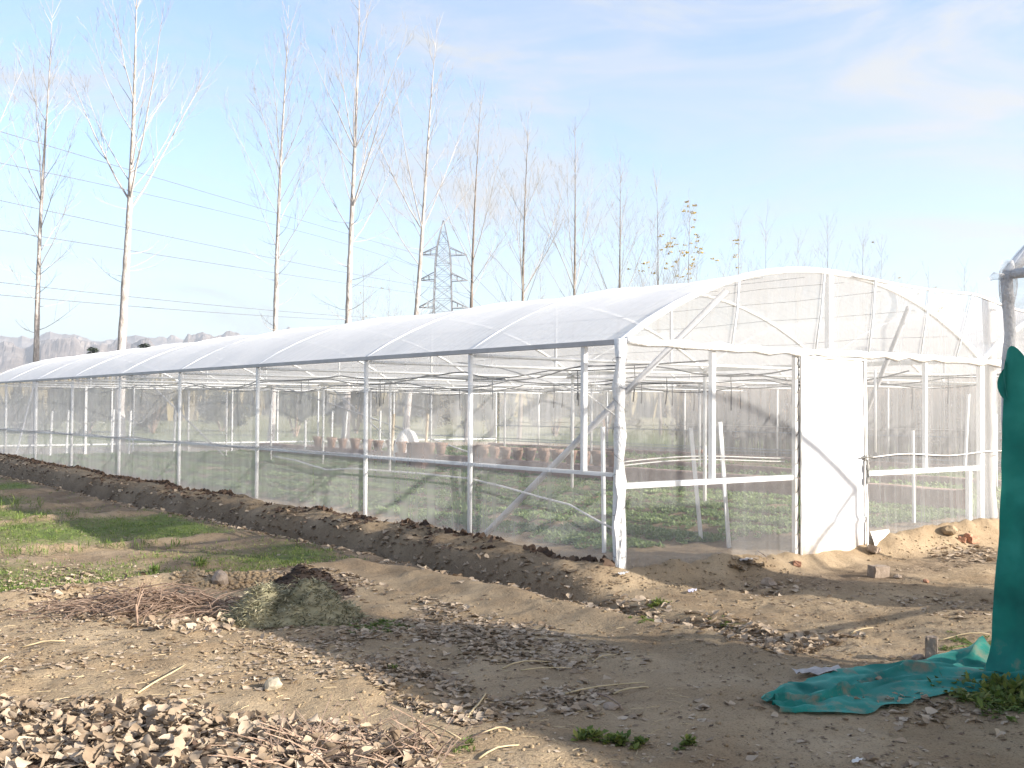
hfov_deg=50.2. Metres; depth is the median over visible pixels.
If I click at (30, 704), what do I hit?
dry leaf
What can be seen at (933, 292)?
poplar tree
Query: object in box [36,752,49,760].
dry leaf
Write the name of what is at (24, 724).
dry leaf
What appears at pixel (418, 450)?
metal drum
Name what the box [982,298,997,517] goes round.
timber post
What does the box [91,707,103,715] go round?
dry leaf
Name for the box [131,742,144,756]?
dry leaf
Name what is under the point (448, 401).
bush
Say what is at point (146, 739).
dry leaf
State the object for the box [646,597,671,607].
weed
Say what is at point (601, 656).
straw stalk
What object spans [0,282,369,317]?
power line
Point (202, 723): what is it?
dry leaf
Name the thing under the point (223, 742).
dry leaf
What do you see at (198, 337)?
hills
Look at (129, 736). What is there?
leaf heap
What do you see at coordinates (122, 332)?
poplar tree
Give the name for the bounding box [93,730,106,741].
dry leaf
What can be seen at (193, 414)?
scrub
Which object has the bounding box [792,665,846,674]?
paper scrap
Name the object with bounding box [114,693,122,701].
dry leaf
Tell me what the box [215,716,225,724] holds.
dry leaf
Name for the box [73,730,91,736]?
dry leaf
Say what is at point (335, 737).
dry leaf
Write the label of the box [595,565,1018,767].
leaf litter
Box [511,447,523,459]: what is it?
clay pot
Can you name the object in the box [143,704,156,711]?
dry leaf
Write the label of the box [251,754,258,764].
dry leaf
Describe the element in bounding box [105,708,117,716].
dry leaf
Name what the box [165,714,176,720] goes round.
dry leaf
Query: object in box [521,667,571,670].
straw stalk
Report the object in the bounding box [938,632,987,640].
straw stalk
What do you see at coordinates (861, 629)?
straw stalk
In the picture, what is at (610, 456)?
clay pot
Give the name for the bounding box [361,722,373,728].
dry leaf
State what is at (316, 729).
dry leaf
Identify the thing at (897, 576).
stone
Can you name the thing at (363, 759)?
dry leaf
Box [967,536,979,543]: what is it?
brick
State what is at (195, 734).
dry leaf
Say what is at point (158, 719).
dry leaf
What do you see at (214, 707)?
dry leaf
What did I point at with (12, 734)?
dry leaf
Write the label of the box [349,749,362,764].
dry leaf
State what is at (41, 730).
dry leaf
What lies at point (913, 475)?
stake
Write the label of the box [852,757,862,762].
paper scrap
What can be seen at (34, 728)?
dry leaf
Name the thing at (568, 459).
clay pot
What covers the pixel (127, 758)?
dry leaf
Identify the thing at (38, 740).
dry leaf
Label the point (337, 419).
bush
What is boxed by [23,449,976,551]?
seedling crop
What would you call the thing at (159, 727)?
dry leaf
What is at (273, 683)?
stone
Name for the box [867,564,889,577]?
brick
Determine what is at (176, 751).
dry leaf
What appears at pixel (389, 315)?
poplar tree
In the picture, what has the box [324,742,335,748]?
dry leaf
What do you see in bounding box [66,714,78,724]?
dry leaf
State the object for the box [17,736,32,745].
dry leaf
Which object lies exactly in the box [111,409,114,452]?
stake
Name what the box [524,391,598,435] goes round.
bush
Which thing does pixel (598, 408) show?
bush
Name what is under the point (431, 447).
clay pot
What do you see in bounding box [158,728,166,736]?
dry leaf
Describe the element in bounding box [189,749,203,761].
dry leaf
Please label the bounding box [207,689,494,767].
dead weed stalks
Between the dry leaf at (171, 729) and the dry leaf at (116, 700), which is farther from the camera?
the dry leaf at (116, 700)
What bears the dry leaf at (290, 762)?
on the leaf heap at (129, 736)
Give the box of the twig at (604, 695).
[591,692,622,710]
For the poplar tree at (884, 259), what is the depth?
88.09 m
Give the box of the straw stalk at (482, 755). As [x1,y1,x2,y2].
[478,744,518,758]
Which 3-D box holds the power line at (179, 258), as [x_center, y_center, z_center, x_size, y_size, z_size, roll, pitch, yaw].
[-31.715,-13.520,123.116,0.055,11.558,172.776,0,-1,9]
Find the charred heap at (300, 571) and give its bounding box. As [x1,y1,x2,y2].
[247,562,356,595]
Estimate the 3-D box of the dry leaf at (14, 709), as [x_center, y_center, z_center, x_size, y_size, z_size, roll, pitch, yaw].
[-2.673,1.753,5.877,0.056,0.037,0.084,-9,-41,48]
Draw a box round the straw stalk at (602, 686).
[565,682,644,694]
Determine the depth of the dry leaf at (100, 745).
5.07 m
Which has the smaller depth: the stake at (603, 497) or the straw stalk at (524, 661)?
the straw stalk at (524, 661)
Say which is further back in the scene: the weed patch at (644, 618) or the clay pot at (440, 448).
the clay pot at (440, 448)
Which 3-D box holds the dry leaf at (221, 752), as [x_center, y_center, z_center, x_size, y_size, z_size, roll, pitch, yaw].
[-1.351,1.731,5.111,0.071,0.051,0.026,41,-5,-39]
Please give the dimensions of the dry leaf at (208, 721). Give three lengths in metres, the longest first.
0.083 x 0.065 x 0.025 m
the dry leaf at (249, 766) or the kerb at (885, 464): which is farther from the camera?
the kerb at (885, 464)
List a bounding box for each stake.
[49,411,53,454]
[65,410,69,452]
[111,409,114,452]
[128,410,131,453]
[173,410,176,451]
[304,420,306,454]
[331,410,332,436]
[344,411,347,437]
[379,411,381,439]
[600,427,605,552]
[689,428,702,538]
[718,422,730,547]
[911,430,915,522]
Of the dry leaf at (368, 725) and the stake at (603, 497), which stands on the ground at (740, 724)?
the stake at (603, 497)
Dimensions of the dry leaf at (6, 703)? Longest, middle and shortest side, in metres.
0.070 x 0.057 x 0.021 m
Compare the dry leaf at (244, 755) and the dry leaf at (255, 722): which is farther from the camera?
the dry leaf at (255, 722)
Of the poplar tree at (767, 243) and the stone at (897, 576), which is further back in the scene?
the poplar tree at (767, 243)
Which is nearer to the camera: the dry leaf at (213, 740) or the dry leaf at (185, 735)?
the dry leaf at (213, 740)
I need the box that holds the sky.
[0,0,1023,409]
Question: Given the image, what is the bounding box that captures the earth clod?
[941,525,957,534]
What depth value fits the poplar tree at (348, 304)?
43.88 m
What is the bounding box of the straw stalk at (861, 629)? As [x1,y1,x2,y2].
[851,627,873,633]
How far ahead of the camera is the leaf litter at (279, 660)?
7.42 m
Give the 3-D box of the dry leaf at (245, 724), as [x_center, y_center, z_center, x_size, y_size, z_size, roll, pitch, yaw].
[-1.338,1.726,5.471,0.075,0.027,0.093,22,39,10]
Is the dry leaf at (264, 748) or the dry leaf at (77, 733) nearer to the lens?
the dry leaf at (264, 748)
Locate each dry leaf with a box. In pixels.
[0,708,9,718]
[1,729,18,739]
[1,743,15,748]
[2,700,11,707]
[4,756,16,767]
[5,716,14,724]
[5,742,21,748]
[8,706,19,714]
[8,710,16,718]
[15,757,31,767]
[16,700,24,707]
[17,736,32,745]
[18,738,27,748]
[20,753,32,758]
[21,711,29,720]
[21,722,33,730]
[22,725,31,735]
[24,701,38,707]
[25,721,38,732]
[25,736,35,748]
[26,751,42,760]
[32,737,43,742]
[34,744,47,753]
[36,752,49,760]
[38,723,56,735]
[39,754,44,767]
[43,747,59,753]
[47,735,60,742]
[51,709,62,719]
[52,724,58,733]
[54,740,63,748]
[56,720,65,725]
[64,747,80,758]
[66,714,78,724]
[67,749,84,757]
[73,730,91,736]
[74,727,87,733]
[78,734,88,743]
[82,746,102,761]
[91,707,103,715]
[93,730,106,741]
[93,742,104,761]
[102,726,113,732]
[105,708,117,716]
[108,703,115,708]
[111,696,119,703]
[112,701,124,713]
[113,742,123,760]
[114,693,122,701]
[116,721,128,727]
[124,697,135,705]
[124,753,135,763]
[125,749,135,756]
[125,758,138,767]
[129,723,143,732]
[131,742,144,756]
[136,710,142,719]
[140,696,149,702]
[140,734,151,747]
[140,750,147,764]
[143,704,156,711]
[144,695,155,704]
[144,754,159,766]
[148,709,159,716]
[148,724,158,735]
[151,715,166,724]
[154,724,163,731]
[158,703,170,711]
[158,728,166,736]
[158,733,173,739]
[164,747,181,758]
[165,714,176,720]
[167,753,174,767]
[168,708,177,716]
[168,727,178,735]
[169,715,175,721]
[173,737,186,750]
[174,732,191,739]
[176,725,187,734]
[180,703,189,710]
[188,720,200,731]
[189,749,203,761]
[191,730,200,744]
[194,756,209,767]
[197,740,208,748]
[199,721,212,727]
[203,717,212,724]
[207,746,216,752]
[208,753,218,763]
[209,737,218,743]
[211,704,219,716]
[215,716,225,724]
[215,738,226,746]
[216,749,224,757]
[221,747,233,765]
[226,717,236,726]
[226,742,243,751]
[229,742,238,746]
[238,715,250,724]
[238,720,252,734]
[238,753,249,759]
[239,745,247,752]
[245,729,251,741]
[246,760,256,767]
[251,719,261,724]
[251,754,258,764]
[257,732,268,736]
[257,753,271,759]
[258,745,267,759]
[264,752,275,762]
[270,725,279,733]
[271,745,284,753]
[278,714,286,726]
[283,755,293,766]
[288,710,298,720]
[288,729,300,737]
[298,746,308,754]
[299,725,312,734]
[300,740,314,748]
[303,735,315,742]
[303,755,314,765]
[307,712,318,721]
[308,732,323,739]
[314,727,324,732]
[316,719,328,723]
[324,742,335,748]
[325,744,339,756]
[330,733,344,740]
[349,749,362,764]
[355,757,367,766]
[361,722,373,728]
[362,744,377,753]
[378,762,390,767]
[380,734,391,739]
[383,739,393,746]
[389,730,400,742]
[395,741,402,751]
[401,753,414,766]
[406,758,416,767]
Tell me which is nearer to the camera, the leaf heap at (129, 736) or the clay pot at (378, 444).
the leaf heap at (129, 736)
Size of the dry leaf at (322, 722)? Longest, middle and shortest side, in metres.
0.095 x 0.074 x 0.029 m
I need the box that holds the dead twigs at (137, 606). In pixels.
[135,578,169,625]
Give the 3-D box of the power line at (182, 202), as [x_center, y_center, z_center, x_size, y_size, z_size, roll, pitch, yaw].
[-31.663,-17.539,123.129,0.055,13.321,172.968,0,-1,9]
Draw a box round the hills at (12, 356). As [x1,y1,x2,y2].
[0,336,167,381]
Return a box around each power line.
[0,200,466,293]
[0,230,411,292]
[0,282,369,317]
[2,132,465,267]
[2,163,415,266]
[3,295,343,319]
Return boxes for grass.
[0,478,368,591]
[0,496,184,556]
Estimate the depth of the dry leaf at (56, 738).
5.24 m
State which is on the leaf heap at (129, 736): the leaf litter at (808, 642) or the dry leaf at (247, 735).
the dry leaf at (247, 735)
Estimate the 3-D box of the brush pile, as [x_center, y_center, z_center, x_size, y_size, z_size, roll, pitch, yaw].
[-2.763,1.782,8.948,2.896,0.332,1.016,1,-1,-8]
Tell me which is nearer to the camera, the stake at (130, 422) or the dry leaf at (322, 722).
the dry leaf at (322, 722)
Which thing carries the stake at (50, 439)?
on the ground at (740, 724)
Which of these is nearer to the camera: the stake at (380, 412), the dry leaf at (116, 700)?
the dry leaf at (116, 700)
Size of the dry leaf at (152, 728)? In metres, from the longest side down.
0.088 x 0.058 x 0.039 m
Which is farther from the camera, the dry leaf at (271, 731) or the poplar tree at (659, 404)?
the poplar tree at (659, 404)
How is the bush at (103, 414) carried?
on the ground at (740, 724)
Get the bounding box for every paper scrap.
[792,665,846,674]
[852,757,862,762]
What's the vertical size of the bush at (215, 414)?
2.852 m
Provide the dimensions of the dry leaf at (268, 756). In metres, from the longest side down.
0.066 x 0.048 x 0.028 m
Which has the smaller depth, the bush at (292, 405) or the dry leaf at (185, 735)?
the dry leaf at (185, 735)
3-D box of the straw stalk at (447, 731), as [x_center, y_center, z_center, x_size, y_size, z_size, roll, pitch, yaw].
[-0.402,1.802,5.725,0.034,0.022,0.433,2,-2,-43]
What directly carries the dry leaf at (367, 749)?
on the dry leaf
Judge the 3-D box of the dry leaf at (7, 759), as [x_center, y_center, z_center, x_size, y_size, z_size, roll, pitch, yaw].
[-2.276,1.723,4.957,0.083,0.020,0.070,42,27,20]
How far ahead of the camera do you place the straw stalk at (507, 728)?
5.63 m
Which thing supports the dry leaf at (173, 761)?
on the leaf heap at (129, 736)
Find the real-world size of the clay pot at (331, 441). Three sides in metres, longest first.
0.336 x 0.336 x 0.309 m
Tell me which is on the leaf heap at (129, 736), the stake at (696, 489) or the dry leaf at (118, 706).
the dry leaf at (118, 706)
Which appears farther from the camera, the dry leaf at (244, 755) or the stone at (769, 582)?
the stone at (769, 582)
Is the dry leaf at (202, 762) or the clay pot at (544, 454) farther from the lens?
the clay pot at (544, 454)
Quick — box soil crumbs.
[0,522,1008,767]
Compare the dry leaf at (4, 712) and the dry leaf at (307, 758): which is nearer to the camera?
the dry leaf at (307, 758)
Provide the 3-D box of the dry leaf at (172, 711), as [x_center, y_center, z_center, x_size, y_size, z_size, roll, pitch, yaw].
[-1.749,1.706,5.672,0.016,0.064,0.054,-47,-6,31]
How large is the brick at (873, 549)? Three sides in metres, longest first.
0.206 x 0.116 x 0.086 m
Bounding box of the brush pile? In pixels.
[2,579,352,623]
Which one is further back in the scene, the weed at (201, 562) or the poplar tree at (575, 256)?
the poplar tree at (575, 256)
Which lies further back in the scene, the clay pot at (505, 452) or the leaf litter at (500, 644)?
the clay pot at (505, 452)
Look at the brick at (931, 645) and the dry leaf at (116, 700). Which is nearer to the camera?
the dry leaf at (116, 700)
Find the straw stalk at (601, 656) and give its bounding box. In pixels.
[592,654,616,662]
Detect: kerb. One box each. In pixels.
[488,443,1000,472]
[499,451,1000,487]
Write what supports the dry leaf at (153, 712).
on the leaf heap at (129, 736)
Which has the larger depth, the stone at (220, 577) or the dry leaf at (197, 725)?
the stone at (220, 577)
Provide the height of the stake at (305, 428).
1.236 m
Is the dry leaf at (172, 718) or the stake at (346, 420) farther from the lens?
the stake at (346, 420)
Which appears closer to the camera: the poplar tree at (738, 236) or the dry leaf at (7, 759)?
the dry leaf at (7, 759)
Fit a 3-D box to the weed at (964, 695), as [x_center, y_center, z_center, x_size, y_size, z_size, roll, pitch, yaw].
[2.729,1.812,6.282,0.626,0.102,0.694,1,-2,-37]
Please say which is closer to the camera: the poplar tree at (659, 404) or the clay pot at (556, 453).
the clay pot at (556, 453)
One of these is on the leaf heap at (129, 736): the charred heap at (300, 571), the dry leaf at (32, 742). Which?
the dry leaf at (32, 742)
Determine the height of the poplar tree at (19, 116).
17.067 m
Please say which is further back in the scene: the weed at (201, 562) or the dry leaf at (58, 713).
the weed at (201, 562)
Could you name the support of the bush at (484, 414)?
on the ground at (740, 724)
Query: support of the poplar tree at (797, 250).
on the ground at (740, 724)
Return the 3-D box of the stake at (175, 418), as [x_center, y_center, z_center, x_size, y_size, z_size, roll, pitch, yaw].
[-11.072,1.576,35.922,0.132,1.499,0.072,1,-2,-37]
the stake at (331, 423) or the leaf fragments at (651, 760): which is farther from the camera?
the stake at (331, 423)
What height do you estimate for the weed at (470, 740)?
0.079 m
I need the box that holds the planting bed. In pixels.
[259,443,964,510]
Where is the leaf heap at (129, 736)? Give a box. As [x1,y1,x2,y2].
[0,693,443,767]
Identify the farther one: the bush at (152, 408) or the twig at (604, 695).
the bush at (152, 408)
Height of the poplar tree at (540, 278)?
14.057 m
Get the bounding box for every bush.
[0,399,64,427]
[38,388,114,432]
[114,389,182,432]
[196,390,261,430]
[260,389,321,435]
[324,391,399,432]
[400,388,465,431]
[451,389,523,436]
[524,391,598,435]
[579,391,649,435]
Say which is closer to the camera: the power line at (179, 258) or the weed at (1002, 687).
the weed at (1002, 687)
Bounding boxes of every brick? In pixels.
[793,560,801,566]
[867,544,880,553]
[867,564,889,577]
[925,635,937,658]
[958,536,965,542]
[964,533,972,538]
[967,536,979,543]
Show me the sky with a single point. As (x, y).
(906, 117)
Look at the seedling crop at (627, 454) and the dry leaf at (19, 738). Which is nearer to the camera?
the dry leaf at (19, 738)
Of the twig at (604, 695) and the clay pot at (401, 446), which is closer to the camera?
the twig at (604, 695)
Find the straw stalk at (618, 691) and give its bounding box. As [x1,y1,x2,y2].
[613,686,648,693]
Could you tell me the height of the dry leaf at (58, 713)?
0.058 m
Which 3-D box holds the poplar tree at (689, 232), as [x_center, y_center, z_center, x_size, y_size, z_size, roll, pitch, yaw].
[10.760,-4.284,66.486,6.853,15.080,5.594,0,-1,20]
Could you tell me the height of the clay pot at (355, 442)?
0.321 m
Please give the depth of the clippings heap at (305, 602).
8.57 m
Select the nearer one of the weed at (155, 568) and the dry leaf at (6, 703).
the dry leaf at (6, 703)
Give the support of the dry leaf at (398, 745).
on the leaf heap at (129, 736)
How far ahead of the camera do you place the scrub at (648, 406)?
214.73 m
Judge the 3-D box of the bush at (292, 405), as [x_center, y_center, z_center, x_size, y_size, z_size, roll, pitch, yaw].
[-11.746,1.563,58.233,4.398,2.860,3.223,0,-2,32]
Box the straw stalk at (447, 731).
[408,720,460,739]
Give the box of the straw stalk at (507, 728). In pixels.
[475,726,511,734]
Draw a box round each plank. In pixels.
[391,414,394,461]
[425,414,428,441]
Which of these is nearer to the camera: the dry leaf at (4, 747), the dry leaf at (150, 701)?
the dry leaf at (4, 747)
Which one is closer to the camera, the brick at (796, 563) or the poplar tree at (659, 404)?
the brick at (796, 563)
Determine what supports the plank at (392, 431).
on the ground at (740, 724)
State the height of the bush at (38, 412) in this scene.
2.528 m
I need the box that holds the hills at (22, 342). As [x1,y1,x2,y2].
[0,331,183,347]
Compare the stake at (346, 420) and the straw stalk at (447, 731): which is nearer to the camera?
the straw stalk at (447, 731)
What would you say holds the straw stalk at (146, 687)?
on the ground at (740, 724)
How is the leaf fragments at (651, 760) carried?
on the ground at (740, 724)
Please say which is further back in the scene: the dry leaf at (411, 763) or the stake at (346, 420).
the stake at (346, 420)
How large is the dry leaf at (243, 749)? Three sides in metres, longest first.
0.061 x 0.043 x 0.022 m
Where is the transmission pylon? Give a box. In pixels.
[419,220,467,416]
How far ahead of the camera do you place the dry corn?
33.82 m
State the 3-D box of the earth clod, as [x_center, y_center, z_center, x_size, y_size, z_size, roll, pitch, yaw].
[5.367,1.790,13.417,0.193,0.128,0.234,0,-1,26]
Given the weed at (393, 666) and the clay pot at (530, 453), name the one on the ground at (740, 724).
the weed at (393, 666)
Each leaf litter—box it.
[0,455,576,574]
[0,459,865,654]
[0,555,580,767]
[31,571,345,638]
[266,563,713,721]
[352,654,514,726]
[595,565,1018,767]
[728,544,996,595]
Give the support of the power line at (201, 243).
attached to the transmission pylon
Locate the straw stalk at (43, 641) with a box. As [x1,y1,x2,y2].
[22,640,64,647]
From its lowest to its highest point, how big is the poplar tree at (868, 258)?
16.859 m
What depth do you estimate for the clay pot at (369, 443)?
31.23 m
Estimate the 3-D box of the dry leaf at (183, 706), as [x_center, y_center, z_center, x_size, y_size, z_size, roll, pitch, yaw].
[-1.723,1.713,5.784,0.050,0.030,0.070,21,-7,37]
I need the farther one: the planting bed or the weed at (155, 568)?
the planting bed
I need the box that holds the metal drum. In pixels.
[406,442,429,468]
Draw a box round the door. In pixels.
[800,356,872,554]
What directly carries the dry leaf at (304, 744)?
on the leaf heap at (129, 736)
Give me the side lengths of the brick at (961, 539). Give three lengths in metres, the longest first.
0.136 x 0.097 x 0.076 m
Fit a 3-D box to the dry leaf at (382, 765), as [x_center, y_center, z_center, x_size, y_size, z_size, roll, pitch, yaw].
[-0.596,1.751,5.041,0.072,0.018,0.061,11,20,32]
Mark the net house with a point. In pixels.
(828, 347)
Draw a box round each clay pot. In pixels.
[312,436,321,445]
[326,437,336,447]
[337,438,347,447]
[349,438,360,448]
[362,439,372,449]
[372,440,383,450]
[385,440,394,450]
[396,441,407,452]
[426,442,435,453]
[434,442,447,454]
[473,445,478,456]
[476,444,489,457]
[488,446,499,457]
[499,446,510,458]
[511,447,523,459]
[523,447,536,460]
[537,448,551,461]
[549,448,563,460]
[563,450,577,463]
[577,450,590,464]
[590,450,605,465]
[606,451,613,466]
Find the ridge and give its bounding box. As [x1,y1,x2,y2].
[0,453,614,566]
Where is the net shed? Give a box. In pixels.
[989,246,1023,426]
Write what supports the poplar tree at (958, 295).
on the ground at (740, 724)
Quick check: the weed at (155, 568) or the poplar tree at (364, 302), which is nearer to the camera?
the weed at (155, 568)
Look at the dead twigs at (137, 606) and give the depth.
8.32 m
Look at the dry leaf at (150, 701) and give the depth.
5.99 m
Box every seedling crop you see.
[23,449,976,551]
[371,444,1000,510]
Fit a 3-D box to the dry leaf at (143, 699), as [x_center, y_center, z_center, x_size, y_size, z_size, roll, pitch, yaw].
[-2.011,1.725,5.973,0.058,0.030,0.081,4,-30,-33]
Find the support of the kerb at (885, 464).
on the ground at (740, 724)
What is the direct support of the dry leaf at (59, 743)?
on the leaf heap at (129, 736)
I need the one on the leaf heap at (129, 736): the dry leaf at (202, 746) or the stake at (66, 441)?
the dry leaf at (202, 746)
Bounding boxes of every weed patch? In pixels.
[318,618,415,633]
[627,615,654,623]
[707,615,745,628]
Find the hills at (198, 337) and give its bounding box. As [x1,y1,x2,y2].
[182,327,340,386]
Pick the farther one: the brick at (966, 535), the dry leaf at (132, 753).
the brick at (966, 535)
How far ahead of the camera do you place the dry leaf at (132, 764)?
4.98 m
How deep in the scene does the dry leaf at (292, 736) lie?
5.33 m
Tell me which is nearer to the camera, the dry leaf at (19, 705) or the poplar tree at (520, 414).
the dry leaf at (19, 705)
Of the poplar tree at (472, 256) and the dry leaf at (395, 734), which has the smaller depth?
the dry leaf at (395, 734)
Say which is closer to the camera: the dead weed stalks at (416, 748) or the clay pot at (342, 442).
the dead weed stalks at (416, 748)
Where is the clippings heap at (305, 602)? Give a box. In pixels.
[216,574,368,630]
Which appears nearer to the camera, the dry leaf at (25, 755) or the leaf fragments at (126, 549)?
the dry leaf at (25, 755)
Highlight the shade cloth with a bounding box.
[761,346,1023,713]
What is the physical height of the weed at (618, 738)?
0.074 m
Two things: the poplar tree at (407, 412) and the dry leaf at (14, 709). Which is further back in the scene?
the poplar tree at (407, 412)
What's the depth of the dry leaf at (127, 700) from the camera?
5.95 m
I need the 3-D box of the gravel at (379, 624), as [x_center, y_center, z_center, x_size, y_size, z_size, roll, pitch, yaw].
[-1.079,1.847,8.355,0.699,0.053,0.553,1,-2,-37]
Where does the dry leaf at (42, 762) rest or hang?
on the leaf heap at (129, 736)
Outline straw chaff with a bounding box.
[4,615,693,767]
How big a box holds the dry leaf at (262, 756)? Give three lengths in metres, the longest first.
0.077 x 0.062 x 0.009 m
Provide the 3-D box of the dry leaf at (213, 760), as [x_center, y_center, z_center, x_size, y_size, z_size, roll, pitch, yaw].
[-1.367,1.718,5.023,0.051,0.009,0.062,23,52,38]
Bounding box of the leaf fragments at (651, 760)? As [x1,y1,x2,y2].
[0,561,991,767]
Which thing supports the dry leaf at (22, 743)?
on the dry leaf
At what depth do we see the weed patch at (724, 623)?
8.61 m
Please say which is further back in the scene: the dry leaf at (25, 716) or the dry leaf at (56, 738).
the dry leaf at (25, 716)
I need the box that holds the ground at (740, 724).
[0,410,1023,767]
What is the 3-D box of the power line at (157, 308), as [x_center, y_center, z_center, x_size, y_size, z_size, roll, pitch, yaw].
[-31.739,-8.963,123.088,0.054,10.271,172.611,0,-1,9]
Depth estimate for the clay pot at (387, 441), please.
30.14 m
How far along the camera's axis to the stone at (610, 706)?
6.17 m
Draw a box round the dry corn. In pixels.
[664,378,1001,465]
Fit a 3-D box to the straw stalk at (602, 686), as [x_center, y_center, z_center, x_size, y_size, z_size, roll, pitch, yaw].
[0.565,1.827,6.598,0.606,0.026,0.025,1,-2,-32]
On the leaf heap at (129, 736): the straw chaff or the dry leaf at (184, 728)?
the dry leaf at (184, 728)
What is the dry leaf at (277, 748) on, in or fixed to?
on the leaf heap at (129, 736)
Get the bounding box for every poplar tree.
[0,0,91,401]
[0,11,65,208]
[57,0,223,449]
[217,1,342,440]
[288,0,418,445]
[335,255,401,422]
[346,12,499,428]
[354,275,409,421]
[411,72,528,441]
[459,101,576,439]
[514,115,626,437]
[526,259,547,427]
[569,135,680,290]
[621,158,703,434]
[626,188,742,433]
[694,207,760,411]
[741,199,814,270]
[779,228,811,266]
[796,205,867,274]
[841,219,924,299]
[871,236,914,289]
[916,261,955,312]
[931,256,997,312]
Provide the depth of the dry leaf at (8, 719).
5.73 m
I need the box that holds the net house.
[0,267,1023,568]
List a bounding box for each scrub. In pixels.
[0,372,200,420]
[51,375,694,417]
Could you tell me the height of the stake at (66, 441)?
1.454 m
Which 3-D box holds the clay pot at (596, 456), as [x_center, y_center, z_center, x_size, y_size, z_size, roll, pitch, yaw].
[1.837,1.580,23.330,0.349,0.321,0.349,2,-3,-27]
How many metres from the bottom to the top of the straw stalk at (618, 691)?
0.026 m
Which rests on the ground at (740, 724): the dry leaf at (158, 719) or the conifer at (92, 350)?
the conifer at (92, 350)
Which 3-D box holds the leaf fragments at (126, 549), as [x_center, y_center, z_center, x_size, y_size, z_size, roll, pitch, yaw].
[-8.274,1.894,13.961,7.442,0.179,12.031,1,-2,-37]
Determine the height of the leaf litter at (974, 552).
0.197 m
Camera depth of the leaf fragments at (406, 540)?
11.74 m
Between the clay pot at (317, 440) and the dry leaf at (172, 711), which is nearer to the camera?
the dry leaf at (172, 711)
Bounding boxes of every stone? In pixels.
[211,569,228,584]
[264,677,282,690]
[603,702,618,710]
[761,577,776,587]
[893,574,901,578]
[911,654,924,659]
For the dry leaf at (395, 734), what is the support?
on the leaf heap at (129, 736)
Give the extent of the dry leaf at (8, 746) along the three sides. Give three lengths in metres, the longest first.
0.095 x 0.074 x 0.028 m
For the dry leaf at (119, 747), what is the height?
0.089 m
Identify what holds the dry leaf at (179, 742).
on the leaf heap at (129, 736)
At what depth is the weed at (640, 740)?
5.45 m
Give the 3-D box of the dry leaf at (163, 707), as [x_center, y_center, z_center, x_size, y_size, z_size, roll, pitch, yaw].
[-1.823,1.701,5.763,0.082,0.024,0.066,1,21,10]
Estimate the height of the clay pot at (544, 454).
0.318 m
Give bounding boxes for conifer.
[85,347,102,416]
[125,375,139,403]
[137,343,152,409]
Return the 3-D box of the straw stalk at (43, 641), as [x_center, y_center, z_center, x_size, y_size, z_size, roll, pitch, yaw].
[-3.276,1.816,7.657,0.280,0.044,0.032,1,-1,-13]
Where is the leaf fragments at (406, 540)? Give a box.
[0,460,625,599]
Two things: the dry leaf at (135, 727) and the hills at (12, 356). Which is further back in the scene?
the hills at (12, 356)
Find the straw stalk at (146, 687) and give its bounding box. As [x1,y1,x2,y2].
[137,664,185,693]
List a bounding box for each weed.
[142,562,159,572]
[190,555,208,566]
[388,663,401,668]
[451,735,476,753]
[570,725,607,741]
[600,729,630,745]
[628,735,649,749]
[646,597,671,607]
[672,733,696,749]
[927,666,1023,710]
[938,631,991,650]
[943,686,1023,722]
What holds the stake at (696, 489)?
on the ground at (740, 724)
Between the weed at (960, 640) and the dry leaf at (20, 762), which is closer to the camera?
the dry leaf at (20, 762)
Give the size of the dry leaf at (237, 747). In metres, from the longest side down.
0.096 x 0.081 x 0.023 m
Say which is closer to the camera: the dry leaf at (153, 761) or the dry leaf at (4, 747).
the dry leaf at (153, 761)
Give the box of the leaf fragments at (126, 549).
[1,494,322,592]
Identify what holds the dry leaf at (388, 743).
on the leaf heap at (129, 736)
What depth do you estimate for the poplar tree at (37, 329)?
39.87 m
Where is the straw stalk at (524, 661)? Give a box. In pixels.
[502,660,550,668]
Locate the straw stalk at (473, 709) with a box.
[467,693,486,716]
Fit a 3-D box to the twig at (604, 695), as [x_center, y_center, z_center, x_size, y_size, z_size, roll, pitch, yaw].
[0.559,1.831,6.335,0.044,0.030,0.426,1,-1,-21]
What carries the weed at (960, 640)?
on the ground at (740, 724)
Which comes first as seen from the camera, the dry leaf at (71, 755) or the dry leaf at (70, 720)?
the dry leaf at (71, 755)
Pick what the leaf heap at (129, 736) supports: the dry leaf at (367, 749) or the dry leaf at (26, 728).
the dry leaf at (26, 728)
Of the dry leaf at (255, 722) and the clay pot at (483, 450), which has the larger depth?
the clay pot at (483, 450)
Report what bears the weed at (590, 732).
on the ground at (740, 724)
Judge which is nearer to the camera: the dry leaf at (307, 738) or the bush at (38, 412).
the dry leaf at (307, 738)
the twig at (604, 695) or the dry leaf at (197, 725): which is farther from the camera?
the twig at (604, 695)
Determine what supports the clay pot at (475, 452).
on the planting bed
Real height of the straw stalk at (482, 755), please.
0.041 m
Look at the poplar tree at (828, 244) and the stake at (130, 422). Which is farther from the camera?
the poplar tree at (828, 244)
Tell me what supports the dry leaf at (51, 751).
on the leaf heap at (129, 736)
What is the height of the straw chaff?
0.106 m

